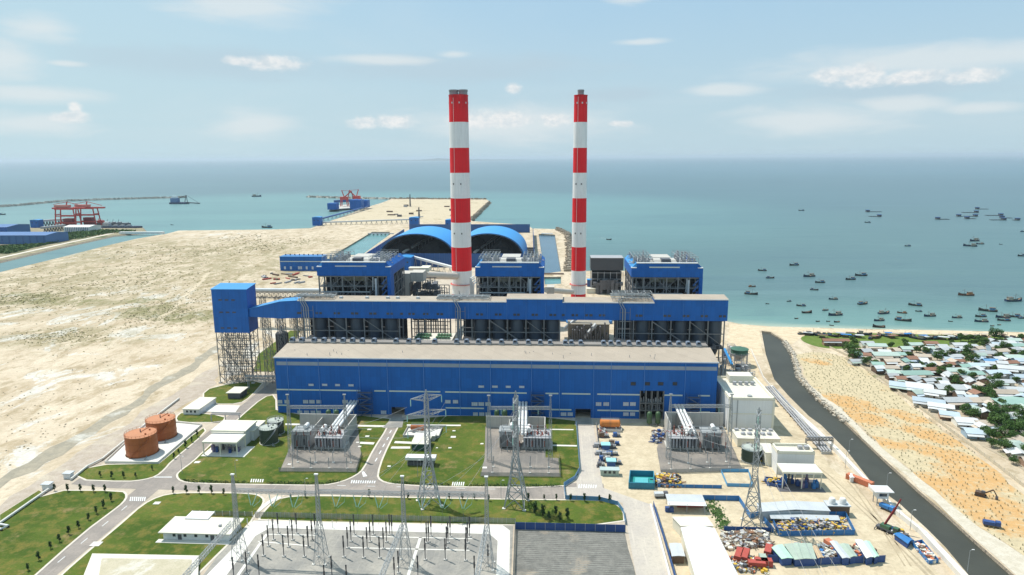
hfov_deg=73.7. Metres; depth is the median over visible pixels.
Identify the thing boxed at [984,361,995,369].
village house
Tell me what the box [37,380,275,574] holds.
road
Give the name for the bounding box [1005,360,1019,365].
village house
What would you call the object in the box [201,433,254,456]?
machine canopy
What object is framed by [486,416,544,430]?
fire wall
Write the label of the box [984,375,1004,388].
leafy tree
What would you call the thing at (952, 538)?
canal water
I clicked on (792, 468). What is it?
machine canopy
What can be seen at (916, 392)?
village house
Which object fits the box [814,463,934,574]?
wheel track
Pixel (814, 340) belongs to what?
beach grass
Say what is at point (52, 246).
harbour road
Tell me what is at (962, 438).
sheet fence
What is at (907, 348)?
village house
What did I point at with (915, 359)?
village house
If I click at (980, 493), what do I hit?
excavator
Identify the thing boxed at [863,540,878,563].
shed
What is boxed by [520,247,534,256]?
coal yard floor
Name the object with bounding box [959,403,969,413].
leafy tree
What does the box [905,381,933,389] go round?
village house
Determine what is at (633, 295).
roof pipe rack
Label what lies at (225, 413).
pipe portal
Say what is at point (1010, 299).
fishing boat
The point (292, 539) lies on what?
switchyard post
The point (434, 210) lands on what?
spit sand
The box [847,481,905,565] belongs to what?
wheel track
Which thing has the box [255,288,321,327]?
conveyor trestle
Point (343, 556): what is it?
switchyard post
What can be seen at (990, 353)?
village house
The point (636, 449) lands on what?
yard ground
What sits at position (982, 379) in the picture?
village house
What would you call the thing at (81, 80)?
sky
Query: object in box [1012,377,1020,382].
leafy tree
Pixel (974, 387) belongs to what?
leafy tree
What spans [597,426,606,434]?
equipment skid
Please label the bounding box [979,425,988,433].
leafy tree
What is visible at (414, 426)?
horizontal tank
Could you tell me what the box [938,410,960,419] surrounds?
village house
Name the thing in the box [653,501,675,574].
sheet fence
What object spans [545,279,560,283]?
outfall water
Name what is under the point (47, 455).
ditch
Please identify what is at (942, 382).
village house
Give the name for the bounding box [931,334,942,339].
fishing boat
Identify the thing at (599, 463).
equipment skid
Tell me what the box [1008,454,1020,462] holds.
leafy tree
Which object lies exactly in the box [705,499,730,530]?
weeds
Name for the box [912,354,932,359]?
village house
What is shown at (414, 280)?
flue gas duct
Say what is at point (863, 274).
fishing boat
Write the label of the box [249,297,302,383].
inclined gallery
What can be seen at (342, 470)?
fence
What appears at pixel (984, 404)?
village house
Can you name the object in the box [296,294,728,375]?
bunker gallery
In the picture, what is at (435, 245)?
coal pile
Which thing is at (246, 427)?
water treatment house
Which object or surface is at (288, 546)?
switchyard post
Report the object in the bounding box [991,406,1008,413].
leafy tree
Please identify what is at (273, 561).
switchyard gravel
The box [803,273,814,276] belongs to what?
fishing boat
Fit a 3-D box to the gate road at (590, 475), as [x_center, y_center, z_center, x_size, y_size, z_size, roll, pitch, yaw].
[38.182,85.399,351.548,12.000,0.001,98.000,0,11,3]
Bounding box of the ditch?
[0,345,218,487]
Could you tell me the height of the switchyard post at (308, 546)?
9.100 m
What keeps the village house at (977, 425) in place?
on the village ground at (993, 448)
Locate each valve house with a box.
[40,481,53,489]
[62,471,74,478]
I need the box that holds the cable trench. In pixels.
[237,534,471,574]
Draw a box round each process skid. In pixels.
[731,360,744,368]
[733,365,743,371]
[741,362,750,371]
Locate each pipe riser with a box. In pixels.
[298,293,314,338]
[453,294,465,339]
[618,296,630,340]
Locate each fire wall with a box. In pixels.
[300,413,356,440]
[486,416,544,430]
[664,412,723,429]
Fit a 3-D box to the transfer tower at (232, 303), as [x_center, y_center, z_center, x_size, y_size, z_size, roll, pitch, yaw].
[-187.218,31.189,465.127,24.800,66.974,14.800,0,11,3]
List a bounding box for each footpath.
[255,496,280,513]
[285,423,384,426]
[390,446,409,448]
[394,441,410,443]
[407,424,460,425]
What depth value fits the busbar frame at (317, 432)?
357.32 m
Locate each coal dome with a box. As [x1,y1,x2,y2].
[379,226,450,252]
[471,226,527,253]
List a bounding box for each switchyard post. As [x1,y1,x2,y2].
[244,552,248,574]
[261,534,265,556]
[266,525,270,546]
[271,519,275,540]
[282,535,285,556]
[286,526,290,547]
[291,519,294,540]
[295,513,298,533]
[302,535,306,557]
[306,526,309,547]
[342,535,345,557]
[346,527,349,548]
[362,536,365,558]
[372,514,374,535]
[378,536,381,558]
[382,527,385,549]
[385,521,387,542]
[388,514,391,535]
[397,551,400,573]
[423,538,426,560]
[425,522,427,543]
[427,521,429,542]
[444,538,446,560]
[449,516,451,537]
[464,539,466,561]
[465,527,467,548]
[486,544,489,566]
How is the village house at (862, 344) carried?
on the beach grass at (814, 340)
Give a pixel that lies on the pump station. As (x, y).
(800, 453)
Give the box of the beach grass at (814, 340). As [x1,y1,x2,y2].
[801,333,1003,348]
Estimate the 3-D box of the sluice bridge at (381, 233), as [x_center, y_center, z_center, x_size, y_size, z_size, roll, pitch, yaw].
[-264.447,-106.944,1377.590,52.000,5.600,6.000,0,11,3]
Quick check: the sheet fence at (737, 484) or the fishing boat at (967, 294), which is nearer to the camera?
the sheet fence at (737, 484)
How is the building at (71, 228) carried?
on the harbour ground at (51, 244)
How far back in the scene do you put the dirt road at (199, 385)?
367.47 m
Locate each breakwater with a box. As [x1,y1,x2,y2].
[0,196,184,206]
[306,195,394,198]
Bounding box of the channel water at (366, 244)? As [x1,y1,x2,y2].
[339,234,388,254]
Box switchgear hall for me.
[715,372,774,430]
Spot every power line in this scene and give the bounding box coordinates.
[757,437,822,574]
[758,425,839,572]
[759,459,806,574]
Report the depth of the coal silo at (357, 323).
444.22 m
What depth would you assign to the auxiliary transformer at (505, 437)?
357.89 m
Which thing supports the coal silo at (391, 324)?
attached to the bunker gallery at (669, 308)
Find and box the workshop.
[279,254,326,270]
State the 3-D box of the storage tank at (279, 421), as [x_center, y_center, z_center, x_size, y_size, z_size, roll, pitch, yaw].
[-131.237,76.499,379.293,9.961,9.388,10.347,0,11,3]
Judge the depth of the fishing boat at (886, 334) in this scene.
572.91 m
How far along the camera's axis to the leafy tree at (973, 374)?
457.30 m
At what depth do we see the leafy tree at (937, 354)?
504.13 m
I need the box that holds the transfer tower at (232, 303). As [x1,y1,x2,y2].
[210,283,260,383]
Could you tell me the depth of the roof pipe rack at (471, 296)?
439.03 m
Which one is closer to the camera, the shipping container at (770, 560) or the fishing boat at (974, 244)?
the shipping container at (770, 560)
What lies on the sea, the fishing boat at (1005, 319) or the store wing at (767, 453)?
the fishing boat at (1005, 319)
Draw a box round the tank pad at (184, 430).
[108,423,198,460]
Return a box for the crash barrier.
[650,503,670,574]
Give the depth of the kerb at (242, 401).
445.89 m
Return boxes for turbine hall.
[273,337,718,418]
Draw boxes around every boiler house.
[316,249,404,295]
[475,251,544,296]
[624,250,702,296]
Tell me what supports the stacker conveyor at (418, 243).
on the ground at (44, 373)
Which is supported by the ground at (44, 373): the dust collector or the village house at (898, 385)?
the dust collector
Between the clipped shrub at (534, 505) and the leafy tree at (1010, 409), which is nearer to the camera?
the clipped shrub at (534, 505)
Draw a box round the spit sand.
[321,200,485,225]
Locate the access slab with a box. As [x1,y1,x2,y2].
[89,542,102,545]
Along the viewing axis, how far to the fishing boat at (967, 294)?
751.36 m
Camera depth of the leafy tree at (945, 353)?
508.06 m
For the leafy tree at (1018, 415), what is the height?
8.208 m
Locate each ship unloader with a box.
[340,190,352,205]
[348,189,360,198]
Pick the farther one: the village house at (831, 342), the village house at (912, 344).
the village house at (831, 342)
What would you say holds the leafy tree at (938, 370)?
on the village ground at (993, 448)
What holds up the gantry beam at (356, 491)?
attached to the gantry mast at (405, 522)
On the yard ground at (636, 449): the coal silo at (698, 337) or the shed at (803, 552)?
the shed at (803, 552)
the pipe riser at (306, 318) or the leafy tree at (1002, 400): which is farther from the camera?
the pipe riser at (306, 318)
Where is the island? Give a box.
[366,158,500,160]
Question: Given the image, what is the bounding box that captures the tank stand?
[823,497,850,515]
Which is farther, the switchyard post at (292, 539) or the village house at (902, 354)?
the village house at (902, 354)
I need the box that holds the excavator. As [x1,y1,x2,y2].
[974,489,997,499]
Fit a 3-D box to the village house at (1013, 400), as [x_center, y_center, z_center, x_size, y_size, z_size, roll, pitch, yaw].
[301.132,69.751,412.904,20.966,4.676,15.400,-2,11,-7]
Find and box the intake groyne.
[555,227,571,271]
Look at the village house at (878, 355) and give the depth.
507.38 m
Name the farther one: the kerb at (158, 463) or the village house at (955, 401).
the village house at (955, 401)
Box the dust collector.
[590,255,623,293]
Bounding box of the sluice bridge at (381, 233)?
[368,233,393,234]
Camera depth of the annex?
360.56 m
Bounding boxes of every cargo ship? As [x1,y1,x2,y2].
[97,219,130,225]
[101,221,142,227]
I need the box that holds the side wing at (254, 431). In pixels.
[250,420,265,440]
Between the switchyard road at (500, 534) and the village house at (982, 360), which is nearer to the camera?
the switchyard road at (500, 534)
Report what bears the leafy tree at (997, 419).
on the village ground at (993, 448)
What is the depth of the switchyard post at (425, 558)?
258.04 m
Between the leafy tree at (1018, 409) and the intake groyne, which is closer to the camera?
the leafy tree at (1018, 409)
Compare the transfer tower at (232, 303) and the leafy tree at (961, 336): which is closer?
the transfer tower at (232, 303)
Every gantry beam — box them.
[182,520,233,574]
[234,488,315,522]
[318,489,400,524]
[379,524,403,574]
[404,490,484,525]
[475,526,487,574]
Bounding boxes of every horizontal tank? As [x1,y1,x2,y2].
[410,423,423,430]
[600,417,619,428]
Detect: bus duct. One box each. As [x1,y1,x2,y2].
[327,400,358,433]
[518,401,527,434]
[675,405,695,434]
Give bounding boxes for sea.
[0,155,1023,331]
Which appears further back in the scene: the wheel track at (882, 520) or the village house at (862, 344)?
the village house at (862, 344)
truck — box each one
[654,491,667,497]
[879,502,894,512]
[982,519,1000,528]
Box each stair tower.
[356,388,372,416]
[531,392,543,416]
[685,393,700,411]
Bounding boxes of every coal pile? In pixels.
[388,237,422,252]
[418,238,451,253]
[471,236,488,253]
[488,237,520,253]
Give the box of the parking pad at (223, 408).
[204,405,239,411]
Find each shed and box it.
[665,494,706,512]
[672,516,713,536]
[756,501,839,520]
[771,544,792,565]
[784,543,815,566]
[813,545,823,564]
[829,540,850,564]
[839,543,856,563]
[855,539,873,564]
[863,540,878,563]
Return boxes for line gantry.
[285,394,349,455]
[487,395,552,461]
[665,394,733,458]
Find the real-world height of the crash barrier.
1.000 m
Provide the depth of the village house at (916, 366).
478.60 m
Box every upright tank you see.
[502,409,506,415]
[647,411,651,424]
[655,411,660,425]
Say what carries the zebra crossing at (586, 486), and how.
on the gate road at (590, 475)
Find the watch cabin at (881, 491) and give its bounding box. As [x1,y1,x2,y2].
[869,485,893,505]
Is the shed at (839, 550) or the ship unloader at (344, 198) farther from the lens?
the ship unloader at (344, 198)
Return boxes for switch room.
[409,267,419,270]
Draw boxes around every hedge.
[182,479,248,482]
[266,479,340,484]
[392,481,449,485]
[466,483,559,486]
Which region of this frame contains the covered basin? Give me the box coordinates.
[84,553,198,574]
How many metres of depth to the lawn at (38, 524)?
284.93 m
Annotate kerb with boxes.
[35,490,126,574]
[61,492,264,574]
[76,427,205,481]
[176,395,390,485]
[176,413,224,422]
[203,381,262,403]
[258,495,624,525]
[377,415,580,487]
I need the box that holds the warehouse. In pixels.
[681,525,737,574]
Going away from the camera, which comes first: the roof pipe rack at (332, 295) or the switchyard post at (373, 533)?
the switchyard post at (373, 533)
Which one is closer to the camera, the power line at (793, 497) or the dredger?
the power line at (793, 497)
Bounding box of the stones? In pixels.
[0,293,207,469]
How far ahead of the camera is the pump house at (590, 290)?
763.44 m
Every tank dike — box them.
[403,426,442,437]
[599,424,621,431]
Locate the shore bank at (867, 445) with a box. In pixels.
[337,203,1013,574]
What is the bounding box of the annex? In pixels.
[731,428,780,446]
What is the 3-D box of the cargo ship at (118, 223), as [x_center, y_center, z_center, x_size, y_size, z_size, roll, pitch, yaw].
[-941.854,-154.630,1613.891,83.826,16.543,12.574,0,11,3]
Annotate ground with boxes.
[0,199,1023,574]
[0,226,145,260]
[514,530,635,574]
[597,355,939,574]
[796,352,1023,554]
[846,345,1023,469]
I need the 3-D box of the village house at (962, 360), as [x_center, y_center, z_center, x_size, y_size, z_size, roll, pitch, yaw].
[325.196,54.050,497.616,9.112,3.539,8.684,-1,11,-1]
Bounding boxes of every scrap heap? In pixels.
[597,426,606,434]
[648,429,665,443]
[650,471,685,487]
[720,528,774,550]
[729,555,768,573]
[761,477,783,485]
[769,514,850,534]
[784,542,876,557]
[891,528,911,542]
[914,542,940,563]
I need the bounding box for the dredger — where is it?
[169,195,199,203]
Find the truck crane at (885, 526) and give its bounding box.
[874,499,901,534]
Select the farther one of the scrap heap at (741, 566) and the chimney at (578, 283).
the chimney at (578, 283)
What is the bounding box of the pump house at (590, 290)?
[586,288,595,292]
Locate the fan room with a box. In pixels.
[564,320,609,341]
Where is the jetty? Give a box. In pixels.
[327,198,369,211]
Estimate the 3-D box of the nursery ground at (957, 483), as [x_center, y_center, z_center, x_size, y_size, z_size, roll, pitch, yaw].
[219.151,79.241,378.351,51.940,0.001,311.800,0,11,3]
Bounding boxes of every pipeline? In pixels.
[0,488,49,522]
[0,523,9,530]
[70,398,179,480]
[765,386,831,453]
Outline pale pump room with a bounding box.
[414,431,436,440]
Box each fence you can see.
[192,510,252,515]
[255,512,515,523]
[279,468,355,471]
[367,229,403,252]
[374,253,529,266]
[409,224,529,232]
[480,472,560,476]
[513,531,514,574]
[515,522,625,531]
[564,423,625,523]
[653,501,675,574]
[657,483,721,488]
[661,467,744,473]
[703,495,773,533]
[721,469,752,486]
[724,526,771,531]
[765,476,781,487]
[767,555,885,564]
[771,511,855,535]
[829,346,1023,486]
[912,539,938,563]
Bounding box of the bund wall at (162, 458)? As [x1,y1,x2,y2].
[105,421,201,463]
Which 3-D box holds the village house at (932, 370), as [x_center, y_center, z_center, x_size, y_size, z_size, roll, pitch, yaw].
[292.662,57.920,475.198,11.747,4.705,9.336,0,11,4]
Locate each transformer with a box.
[291,422,314,446]
[314,424,348,448]
[499,422,516,446]
[522,424,552,448]
[664,424,697,449]
[699,423,721,448]
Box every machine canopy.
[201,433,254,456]
[773,463,825,492]
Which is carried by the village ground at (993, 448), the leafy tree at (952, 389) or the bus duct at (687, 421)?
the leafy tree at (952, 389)
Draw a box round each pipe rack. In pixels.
[294,292,336,298]
[436,294,490,299]
[610,290,652,300]
[805,436,833,445]
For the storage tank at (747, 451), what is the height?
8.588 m
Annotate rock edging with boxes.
[394,197,485,199]
[471,201,490,220]
[781,340,849,421]
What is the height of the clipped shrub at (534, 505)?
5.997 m
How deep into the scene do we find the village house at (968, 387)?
437.15 m
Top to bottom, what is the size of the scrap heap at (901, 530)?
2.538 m
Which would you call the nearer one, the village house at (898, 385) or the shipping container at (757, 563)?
the shipping container at (757, 563)
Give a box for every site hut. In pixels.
[849,473,854,481]
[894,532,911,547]
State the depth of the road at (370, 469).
338.03 m
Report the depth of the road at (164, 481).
316.23 m
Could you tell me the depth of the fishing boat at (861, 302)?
709.96 m
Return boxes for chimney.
[448,89,473,294]
[570,89,587,296]
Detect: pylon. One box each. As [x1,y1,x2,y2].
[407,390,446,509]
[502,391,529,511]
[740,407,763,529]
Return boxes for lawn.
[0,490,40,520]
[0,491,124,574]
[63,493,262,574]
[78,428,204,480]
[177,413,223,421]
[178,395,388,484]
[204,381,261,403]
[254,331,295,371]
[261,496,622,523]
[379,416,578,486]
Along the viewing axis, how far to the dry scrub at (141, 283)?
769.08 m
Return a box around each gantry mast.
[229,473,249,560]
[312,473,330,565]
[397,475,413,567]
[479,476,494,570]
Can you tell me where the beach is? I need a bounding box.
[727,324,1023,355]
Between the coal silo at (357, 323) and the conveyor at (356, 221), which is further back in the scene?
the conveyor at (356, 221)
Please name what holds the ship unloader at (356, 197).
on the jetty
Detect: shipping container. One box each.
[734,546,743,560]
[741,547,749,560]
[747,558,765,568]
[754,556,772,567]
[758,553,768,565]
[764,543,772,555]
[823,538,831,548]
[845,472,873,486]
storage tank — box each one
[124,425,159,459]
[145,412,177,442]
[259,422,278,445]
[267,415,284,435]
[740,441,764,464]
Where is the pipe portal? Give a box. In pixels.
[210,412,240,420]
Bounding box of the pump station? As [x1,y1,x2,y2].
[771,443,814,474]
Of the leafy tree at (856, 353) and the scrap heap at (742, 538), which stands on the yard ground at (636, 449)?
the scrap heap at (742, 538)
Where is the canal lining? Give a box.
[771,385,967,574]
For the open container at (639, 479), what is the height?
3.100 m
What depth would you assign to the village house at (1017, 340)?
546.25 m
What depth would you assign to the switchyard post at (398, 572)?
249.83 m
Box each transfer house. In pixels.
[30,219,43,227]
[312,216,322,225]
[403,254,413,270]
[409,216,419,223]
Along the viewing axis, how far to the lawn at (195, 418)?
401.74 m
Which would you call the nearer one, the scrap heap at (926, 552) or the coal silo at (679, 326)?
the scrap heap at (926, 552)
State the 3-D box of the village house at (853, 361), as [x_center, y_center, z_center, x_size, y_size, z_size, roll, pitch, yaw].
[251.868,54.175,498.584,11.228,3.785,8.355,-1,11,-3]
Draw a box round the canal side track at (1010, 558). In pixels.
[811,386,1023,574]
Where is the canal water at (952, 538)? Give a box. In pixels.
[762,332,1008,574]
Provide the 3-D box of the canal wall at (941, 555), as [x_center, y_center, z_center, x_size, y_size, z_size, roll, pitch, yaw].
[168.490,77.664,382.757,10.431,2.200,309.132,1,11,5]
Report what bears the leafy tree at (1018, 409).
on the village ground at (993, 448)
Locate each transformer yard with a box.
[280,425,360,471]
[481,427,559,475]
[657,426,741,472]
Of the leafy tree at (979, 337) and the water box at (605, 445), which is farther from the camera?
the leafy tree at (979, 337)
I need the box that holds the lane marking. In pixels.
[58,430,518,561]
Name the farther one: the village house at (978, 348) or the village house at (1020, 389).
the village house at (978, 348)
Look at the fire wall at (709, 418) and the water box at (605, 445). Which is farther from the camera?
the fire wall at (709, 418)
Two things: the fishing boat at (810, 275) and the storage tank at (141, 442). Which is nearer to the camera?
the storage tank at (141, 442)
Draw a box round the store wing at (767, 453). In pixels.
[760,443,771,465]
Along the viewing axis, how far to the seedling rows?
409.88 m
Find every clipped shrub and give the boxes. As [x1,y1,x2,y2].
[532,501,537,513]
[541,504,545,516]
[565,508,569,518]
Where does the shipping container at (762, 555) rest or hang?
on the yard ground at (636, 449)
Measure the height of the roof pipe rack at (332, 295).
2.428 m
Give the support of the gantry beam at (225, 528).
attached to the gantry mast at (234, 507)
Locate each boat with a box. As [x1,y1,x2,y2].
[744,291,757,294]
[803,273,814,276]
[827,332,838,337]
[828,311,842,315]
[855,273,867,275]
[857,301,867,304]
[857,329,871,334]
[872,324,884,327]
[874,317,884,320]
[877,308,889,313]
[878,330,890,336]
[895,316,911,321]
[908,303,921,305]
[909,334,925,339]
[924,311,935,316]
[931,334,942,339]
[958,290,974,295]
[963,242,976,246]
[974,316,988,321]
[975,312,986,316]
[978,305,997,311]
[995,313,1010,317]
[997,318,1010,320]
[1004,295,1021,301]
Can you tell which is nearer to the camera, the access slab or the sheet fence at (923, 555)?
the sheet fence at (923, 555)
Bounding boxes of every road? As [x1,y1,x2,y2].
[0,233,112,257]
[0,365,218,513]
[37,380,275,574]
[72,472,603,498]
[207,521,509,574]
[343,413,402,485]
[564,487,667,574]
[572,418,602,487]
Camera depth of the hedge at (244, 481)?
321.96 m
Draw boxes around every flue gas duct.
[403,265,463,339]
[470,276,475,293]
[544,285,573,293]
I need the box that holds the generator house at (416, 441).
[411,436,431,450]
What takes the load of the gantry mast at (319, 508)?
on the switchyard gravel
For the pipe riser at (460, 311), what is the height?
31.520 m
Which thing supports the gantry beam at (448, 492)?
attached to the gantry mast at (489, 535)
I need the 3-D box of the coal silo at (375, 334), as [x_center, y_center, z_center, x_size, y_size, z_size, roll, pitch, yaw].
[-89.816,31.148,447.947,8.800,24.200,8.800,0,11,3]
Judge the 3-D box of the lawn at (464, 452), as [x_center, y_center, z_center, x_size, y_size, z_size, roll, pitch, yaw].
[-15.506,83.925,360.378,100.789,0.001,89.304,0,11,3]
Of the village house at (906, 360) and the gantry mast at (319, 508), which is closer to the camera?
the gantry mast at (319, 508)
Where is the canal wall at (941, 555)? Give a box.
[751,349,961,574]
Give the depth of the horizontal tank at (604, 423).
381.33 m
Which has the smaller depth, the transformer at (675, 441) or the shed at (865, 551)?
the shed at (865, 551)
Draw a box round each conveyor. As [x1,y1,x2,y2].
[40,224,65,231]
[43,218,62,225]
[119,232,164,233]
[322,219,408,224]
[323,206,369,221]
[402,236,430,252]
[414,256,451,271]
[473,235,498,252]
[724,348,732,365]
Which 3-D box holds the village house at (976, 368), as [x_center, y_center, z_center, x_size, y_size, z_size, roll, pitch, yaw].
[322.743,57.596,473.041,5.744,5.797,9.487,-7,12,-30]
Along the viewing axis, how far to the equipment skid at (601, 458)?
341.41 m
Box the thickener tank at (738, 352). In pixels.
[730,346,749,365]
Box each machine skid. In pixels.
[787,474,790,483]
[795,479,799,485]
[811,480,815,488]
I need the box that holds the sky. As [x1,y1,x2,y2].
[0,0,1023,160]
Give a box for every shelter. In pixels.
[226,387,247,398]
[405,454,436,465]
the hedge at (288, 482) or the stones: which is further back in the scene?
the stones
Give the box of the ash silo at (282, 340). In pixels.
[275,326,288,354]
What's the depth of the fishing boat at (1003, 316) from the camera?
648.52 m
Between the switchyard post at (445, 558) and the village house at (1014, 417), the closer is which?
the switchyard post at (445, 558)
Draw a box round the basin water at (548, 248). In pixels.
[539,235,560,272]
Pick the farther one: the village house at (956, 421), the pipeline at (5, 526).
the village house at (956, 421)
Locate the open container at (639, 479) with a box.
[628,470,654,488]
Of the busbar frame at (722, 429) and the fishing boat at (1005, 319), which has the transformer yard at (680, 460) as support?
the busbar frame at (722, 429)
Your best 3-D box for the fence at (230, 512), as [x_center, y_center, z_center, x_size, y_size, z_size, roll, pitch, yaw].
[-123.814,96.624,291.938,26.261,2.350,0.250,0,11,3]
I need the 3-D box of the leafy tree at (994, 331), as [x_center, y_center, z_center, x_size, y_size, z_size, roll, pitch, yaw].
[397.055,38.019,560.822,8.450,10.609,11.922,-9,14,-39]
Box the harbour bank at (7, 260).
[0,228,146,262]
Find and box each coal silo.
[314,318,327,337]
[334,318,347,338]
[350,318,363,338]
[368,319,381,339]
[385,319,398,339]
[474,319,487,340]
[492,320,505,340]
[511,320,523,340]
[529,320,541,340]
[546,320,558,340]
[635,321,648,341]
[654,321,667,342]
[673,321,686,342]
[691,321,705,342]
[708,321,721,354]
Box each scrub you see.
[0,228,135,253]
[0,233,330,351]
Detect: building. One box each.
[0,224,30,231]
[0,232,68,243]
[64,225,100,231]
[413,333,455,339]
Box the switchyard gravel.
[204,520,512,574]
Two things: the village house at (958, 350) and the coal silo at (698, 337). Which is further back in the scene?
the village house at (958, 350)
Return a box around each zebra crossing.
[130,497,145,500]
[351,480,374,482]
[578,484,596,487]
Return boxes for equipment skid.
[593,441,600,447]
[595,449,603,454]
[596,461,604,467]
[598,432,608,437]
[598,455,604,461]
[602,450,611,456]
[607,451,618,455]
[609,439,619,445]
[610,443,616,448]
[612,431,620,436]
[612,457,621,464]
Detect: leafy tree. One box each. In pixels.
[842,341,853,348]
[843,343,858,351]
[847,348,861,357]
[861,356,871,363]
[914,346,920,352]
[922,346,930,353]
[926,362,936,366]
[931,350,942,359]
[935,366,946,376]
[940,350,950,356]
[945,385,954,392]
[949,374,959,383]
[957,333,965,341]
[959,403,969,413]
[961,403,980,416]
[962,344,972,353]
[964,352,980,362]
[965,334,973,341]
[966,372,976,378]
[967,409,980,417]
[970,339,978,343]
[971,385,981,389]
[974,335,984,343]
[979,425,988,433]
[980,338,989,343]
[982,387,996,397]
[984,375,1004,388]
[984,425,1003,438]
[985,437,997,446]
[986,402,999,411]
[986,415,1006,425]
[988,327,1004,338]
[988,411,1000,416]
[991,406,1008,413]
[993,372,1002,378]
[994,352,1002,355]
[994,437,1014,451]
[997,398,1006,403]
[998,412,1012,420]
[998,426,1018,437]
[999,340,1011,347]
[1002,403,1017,411]
[1002,418,1023,431]
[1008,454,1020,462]
[1010,418,1023,429]
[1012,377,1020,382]
[1012,404,1023,414]
[1013,411,1023,419]
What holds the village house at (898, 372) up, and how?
on the village ground at (993, 448)
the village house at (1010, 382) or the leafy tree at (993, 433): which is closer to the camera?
the leafy tree at (993, 433)
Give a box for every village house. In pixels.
[822,338,849,345]
[847,359,864,364]
[848,351,863,358]
[859,341,874,347]
[860,348,873,352]
[862,352,871,359]
[865,343,887,350]
[869,361,884,366]
[870,352,900,359]
[871,365,885,373]
[876,349,891,351]
[880,358,902,364]
[884,365,900,370]
[884,373,898,379]
[885,370,902,375]
[889,380,922,391]
[890,348,901,351]
[893,376,907,381]
[897,346,913,353]
[897,362,908,369]
[898,352,906,358]
[900,358,910,363]
[900,370,933,377]
[904,356,919,362]
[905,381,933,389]
[906,375,922,382]
[907,389,924,396]
[908,342,922,349]
[908,363,922,369]
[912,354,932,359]
[912,396,945,407]
[921,378,936,383]
[922,341,938,345]
[922,367,942,374]
[923,388,945,398]
[927,401,954,411]
[930,383,967,394]
[932,377,949,380]
[934,344,949,347]
[935,361,946,366]
[936,347,950,351]
[936,380,950,383]
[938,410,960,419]
[939,397,972,407]
[941,370,956,382]
[943,362,955,366]
[943,367,969,374]
[945,354,964,358]
[946,358,961,363]
[949,342,967,347]
[951,348,960,353]
[951,416,977,427]
[952,390,966,396]
[955,359,966,363]
[956,363,971,368]
[957,371,985,378]
[960,397,982,406]
[961,427,989,439]
[962,384,971,393]
[963,376,976,385]
[964,362,990,369]
[965,388,984,396]
[969,366,984,372]
[971,346,985,350]
[971,350,996,357]
[971,422,991,427]
[973,353,987,358]
[973,381,986,386]
[974,420,1001,428]
[975,375,988,383]
[979,397,993,406]
[979,407,989,419]
[980,359,997,362]
[981,399,999,409]
[983,369,1011,378]
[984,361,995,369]
[985,344,997,350]
[987,338,998,343]
[989,356,1003,360]
[989,379,1015,386]
[990,389,1018,396]
[990,396,1023,407]
[991,348,1010,353]
[994,364,1023,373]
[995,360,1008,364]
[995,386,1023,392]
[997,340,1016,342]
[1003,338,1022,342]
[1003,354,1023,358]
[1003,447,1023,458]
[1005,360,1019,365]
[1005,440,1023,448]
[1007,412,1022,420]
[1008,346,1021,353]
[1009,374,1023,382]
[1010,343,1023,347]
[1011,358,1023,365]
[1011,435,1023,442]
[1014,393,1023,396]
[1019,456,1023,466]
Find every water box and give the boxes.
[601,442,610,450]
[606,458,615,466]
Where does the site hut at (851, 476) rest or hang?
on the yard ground at (636, 449)
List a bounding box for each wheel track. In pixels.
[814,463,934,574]
[823,474,928,574]
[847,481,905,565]
[853,482,911,565]
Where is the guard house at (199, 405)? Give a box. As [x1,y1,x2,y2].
[182,397,215,414]
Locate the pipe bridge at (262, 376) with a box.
[244,375,275,389]
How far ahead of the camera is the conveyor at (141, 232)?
1394.65 m
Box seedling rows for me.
[798,353,982,463]
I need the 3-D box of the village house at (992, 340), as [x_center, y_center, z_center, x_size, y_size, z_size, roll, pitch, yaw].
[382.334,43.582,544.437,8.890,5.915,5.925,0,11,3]
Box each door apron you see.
[383,417,403,427]
[575,417,591,424]
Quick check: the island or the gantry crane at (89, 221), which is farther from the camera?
the island
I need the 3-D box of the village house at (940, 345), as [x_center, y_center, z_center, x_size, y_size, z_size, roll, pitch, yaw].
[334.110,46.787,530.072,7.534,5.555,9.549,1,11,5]
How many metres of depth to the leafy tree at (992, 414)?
384.01 m
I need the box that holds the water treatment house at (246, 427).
[211,420,256,446]
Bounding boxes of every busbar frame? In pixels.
[292,425,340,449]
[502,425,545,449]
[678,426,725,450]
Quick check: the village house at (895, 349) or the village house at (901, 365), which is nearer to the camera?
the village house at (901, 365)
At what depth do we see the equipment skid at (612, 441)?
360.81 m
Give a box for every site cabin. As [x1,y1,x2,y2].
[599,466,619,475]
[669,543,684,563]
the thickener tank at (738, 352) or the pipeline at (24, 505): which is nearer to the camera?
the pipeline at (24, 505)
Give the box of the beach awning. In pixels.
[937,336,949,339]
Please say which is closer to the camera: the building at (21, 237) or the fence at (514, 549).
the fence at (514, 549)
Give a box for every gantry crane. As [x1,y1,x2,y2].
[52,202,85,226]
[74,201,104,224]
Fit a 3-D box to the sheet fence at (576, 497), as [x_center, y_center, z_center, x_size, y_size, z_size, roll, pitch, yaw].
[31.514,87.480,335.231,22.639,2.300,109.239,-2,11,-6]
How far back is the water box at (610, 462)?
335.35 m
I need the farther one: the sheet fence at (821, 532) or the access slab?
the sheet fence at (821, 532)
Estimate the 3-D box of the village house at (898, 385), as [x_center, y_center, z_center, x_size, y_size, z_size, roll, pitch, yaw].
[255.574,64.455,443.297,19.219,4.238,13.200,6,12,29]

